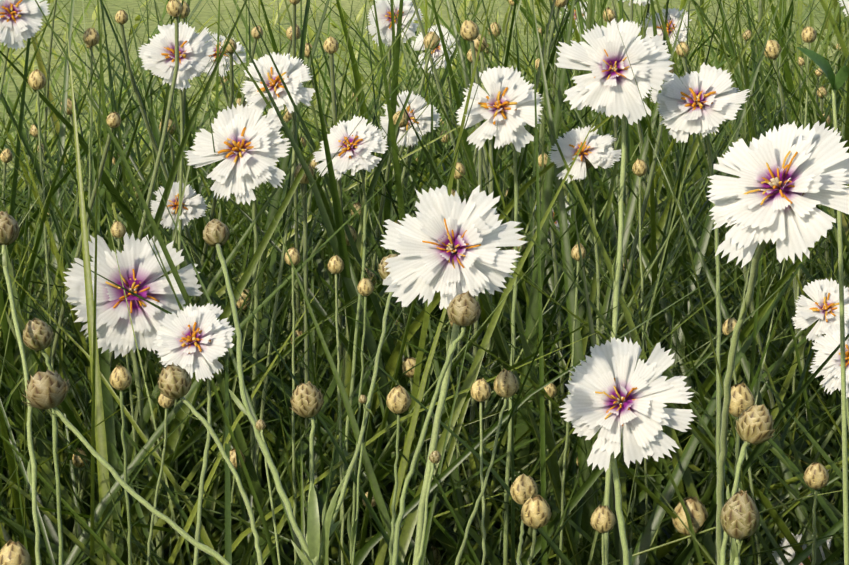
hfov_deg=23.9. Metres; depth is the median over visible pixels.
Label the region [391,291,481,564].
bud
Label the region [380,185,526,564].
flower
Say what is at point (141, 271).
flower
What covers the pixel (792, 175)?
flower
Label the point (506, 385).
bud
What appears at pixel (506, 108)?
flower
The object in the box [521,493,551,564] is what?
bud
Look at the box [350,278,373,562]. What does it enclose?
bud
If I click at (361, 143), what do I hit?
flower
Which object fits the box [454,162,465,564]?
bud
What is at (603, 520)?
bud
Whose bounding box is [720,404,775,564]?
bud
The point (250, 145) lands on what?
flower
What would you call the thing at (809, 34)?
bud
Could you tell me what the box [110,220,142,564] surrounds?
bud
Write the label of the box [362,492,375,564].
bud
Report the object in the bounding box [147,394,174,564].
bud
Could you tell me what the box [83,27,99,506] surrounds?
bud
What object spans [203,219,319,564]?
bud
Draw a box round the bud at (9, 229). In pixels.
[0,211,40,564]
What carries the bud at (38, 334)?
on the ground
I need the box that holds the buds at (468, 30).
[0,0,848,564]
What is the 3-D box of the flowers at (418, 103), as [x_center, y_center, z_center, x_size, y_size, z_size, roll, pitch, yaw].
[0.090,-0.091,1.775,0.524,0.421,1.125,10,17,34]
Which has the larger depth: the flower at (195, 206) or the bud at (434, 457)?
the flower at (195, 206)
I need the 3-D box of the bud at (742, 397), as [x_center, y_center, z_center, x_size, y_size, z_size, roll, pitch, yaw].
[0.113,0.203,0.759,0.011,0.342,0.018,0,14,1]
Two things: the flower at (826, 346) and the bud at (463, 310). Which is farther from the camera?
the flower at (826, 346)
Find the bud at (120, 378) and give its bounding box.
[109,365,131,564]
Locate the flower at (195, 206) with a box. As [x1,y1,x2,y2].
[150,182,207,555]
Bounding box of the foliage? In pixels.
[0,0,848,564]
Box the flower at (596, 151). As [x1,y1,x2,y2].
[548,125,620,538]
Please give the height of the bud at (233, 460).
0.262 m
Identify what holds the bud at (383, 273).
on the ground
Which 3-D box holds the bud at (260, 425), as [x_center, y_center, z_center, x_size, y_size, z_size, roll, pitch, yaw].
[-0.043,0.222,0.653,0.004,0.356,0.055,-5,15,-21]
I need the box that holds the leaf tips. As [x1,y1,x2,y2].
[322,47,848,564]
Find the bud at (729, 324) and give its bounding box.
[722,317,760,564]
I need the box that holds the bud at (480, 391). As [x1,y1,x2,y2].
[470,378,490,564]
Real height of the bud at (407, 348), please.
0.340 m
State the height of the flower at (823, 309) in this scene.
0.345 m
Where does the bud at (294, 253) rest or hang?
on the ground
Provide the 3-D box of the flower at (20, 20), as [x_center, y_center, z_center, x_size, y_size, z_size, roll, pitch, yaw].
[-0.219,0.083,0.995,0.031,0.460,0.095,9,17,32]
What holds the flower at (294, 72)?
on the ground
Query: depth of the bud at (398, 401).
0.70 m
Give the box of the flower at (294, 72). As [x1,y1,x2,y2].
[240,52,314,473]
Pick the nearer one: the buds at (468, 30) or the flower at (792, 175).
the flower at (792, 175)
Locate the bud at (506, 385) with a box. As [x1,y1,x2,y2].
[455,368,518,564]
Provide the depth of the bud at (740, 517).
0.62 m
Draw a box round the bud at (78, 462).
[72,448,87,537]
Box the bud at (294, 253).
[285,247,300,564]
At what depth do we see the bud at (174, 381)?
0.62 m
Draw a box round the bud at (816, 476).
[803,462,829,564]
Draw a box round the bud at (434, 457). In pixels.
[408,450,441,564]
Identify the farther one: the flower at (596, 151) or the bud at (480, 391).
the flower at (596, 151)
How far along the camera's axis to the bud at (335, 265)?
0.85 m
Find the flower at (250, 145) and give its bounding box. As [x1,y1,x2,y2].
[184,103,290,555]
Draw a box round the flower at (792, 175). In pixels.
[706,121,848,564]
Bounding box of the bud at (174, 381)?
[158,363,263,564]
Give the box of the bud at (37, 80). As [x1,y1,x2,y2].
[28,69,61,509]
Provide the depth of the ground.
4.58 m
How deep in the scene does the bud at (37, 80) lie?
0.95 m
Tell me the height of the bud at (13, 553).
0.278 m
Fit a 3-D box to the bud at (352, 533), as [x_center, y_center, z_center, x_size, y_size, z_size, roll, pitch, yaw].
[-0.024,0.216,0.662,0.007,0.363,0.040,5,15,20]
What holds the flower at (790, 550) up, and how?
on the ground
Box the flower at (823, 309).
[791,278,848,429]
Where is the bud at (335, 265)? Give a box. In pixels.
[328,255,344,564]
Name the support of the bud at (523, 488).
on the ground
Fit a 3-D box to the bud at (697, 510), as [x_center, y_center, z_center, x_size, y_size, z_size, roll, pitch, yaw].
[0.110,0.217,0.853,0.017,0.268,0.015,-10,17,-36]
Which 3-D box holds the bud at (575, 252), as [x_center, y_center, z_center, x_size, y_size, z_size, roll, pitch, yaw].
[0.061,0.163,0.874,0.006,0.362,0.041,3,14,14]
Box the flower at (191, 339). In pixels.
[152,303,234,564]
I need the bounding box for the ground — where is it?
[0,0,848,293]
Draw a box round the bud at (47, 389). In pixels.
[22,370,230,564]
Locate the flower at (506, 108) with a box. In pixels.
[456,66,543,564]
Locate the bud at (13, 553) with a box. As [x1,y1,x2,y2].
[0,539,30,564]
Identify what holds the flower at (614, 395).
on the ground
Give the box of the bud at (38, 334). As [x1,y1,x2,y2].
[23,318,62,564]
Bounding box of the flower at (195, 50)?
[138,21,214,543]
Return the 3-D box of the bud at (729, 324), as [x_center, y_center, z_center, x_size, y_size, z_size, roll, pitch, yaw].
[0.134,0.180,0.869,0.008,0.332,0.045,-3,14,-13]
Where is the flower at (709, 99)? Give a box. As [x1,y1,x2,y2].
[656,63,749,562]
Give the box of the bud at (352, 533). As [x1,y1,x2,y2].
[347,395,373,564]
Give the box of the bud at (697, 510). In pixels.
[671,496,707,564]
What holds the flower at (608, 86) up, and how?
on the ground
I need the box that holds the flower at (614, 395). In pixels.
[560,337,696,564]
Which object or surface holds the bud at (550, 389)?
on the ground
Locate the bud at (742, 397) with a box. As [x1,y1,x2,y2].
[729,382,754,564]
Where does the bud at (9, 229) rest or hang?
on the ground
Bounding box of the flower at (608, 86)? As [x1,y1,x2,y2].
[555,18,674,564]
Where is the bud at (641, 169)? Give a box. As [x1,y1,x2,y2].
[632,159,647,563]
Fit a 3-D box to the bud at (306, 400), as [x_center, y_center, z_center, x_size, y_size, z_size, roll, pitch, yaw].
[-0.038,0.213,0.675,0.011,0.362,0.056,0,14,1]
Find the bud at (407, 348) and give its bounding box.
[395,221,419,481]
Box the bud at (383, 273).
[314,254,397,563]
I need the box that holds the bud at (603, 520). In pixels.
[590,505,615,564]
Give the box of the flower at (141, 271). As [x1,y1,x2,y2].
[63,232,201,564]
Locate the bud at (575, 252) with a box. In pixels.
[558,243,585,564]
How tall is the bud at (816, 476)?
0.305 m
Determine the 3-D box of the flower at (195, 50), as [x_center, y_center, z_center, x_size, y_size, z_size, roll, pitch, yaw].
[-0.126,0.090,1.008,0.035,0.439,0.056,7,16,26]
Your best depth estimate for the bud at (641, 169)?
0.90 m
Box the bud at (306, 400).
[290,381,323,557]
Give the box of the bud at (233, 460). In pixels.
[217,448,244,553]
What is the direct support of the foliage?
on the ground
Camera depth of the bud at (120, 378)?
0.73 m
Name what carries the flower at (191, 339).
on the ground
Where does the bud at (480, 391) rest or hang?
on the ground
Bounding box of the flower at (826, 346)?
[809,322,848,398]
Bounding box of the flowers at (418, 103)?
[203,0,848,325]
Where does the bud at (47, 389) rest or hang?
on the ground
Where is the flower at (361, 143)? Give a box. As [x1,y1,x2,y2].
[312,114,388,561]
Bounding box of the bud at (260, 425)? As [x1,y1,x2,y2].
[255,419,280,564]
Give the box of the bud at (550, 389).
[544,383,570,547]
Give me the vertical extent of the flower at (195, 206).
0.358 m
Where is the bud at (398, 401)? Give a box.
[386,385,411,564]
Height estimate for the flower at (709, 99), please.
0.438 m
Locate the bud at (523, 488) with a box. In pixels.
[510,473,537,564]
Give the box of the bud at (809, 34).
[787,26,816,522]
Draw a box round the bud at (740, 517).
[720,489,759,564]
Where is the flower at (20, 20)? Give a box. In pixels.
[0,0,49,99]
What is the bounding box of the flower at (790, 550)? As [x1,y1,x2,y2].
[770,533,841,564]

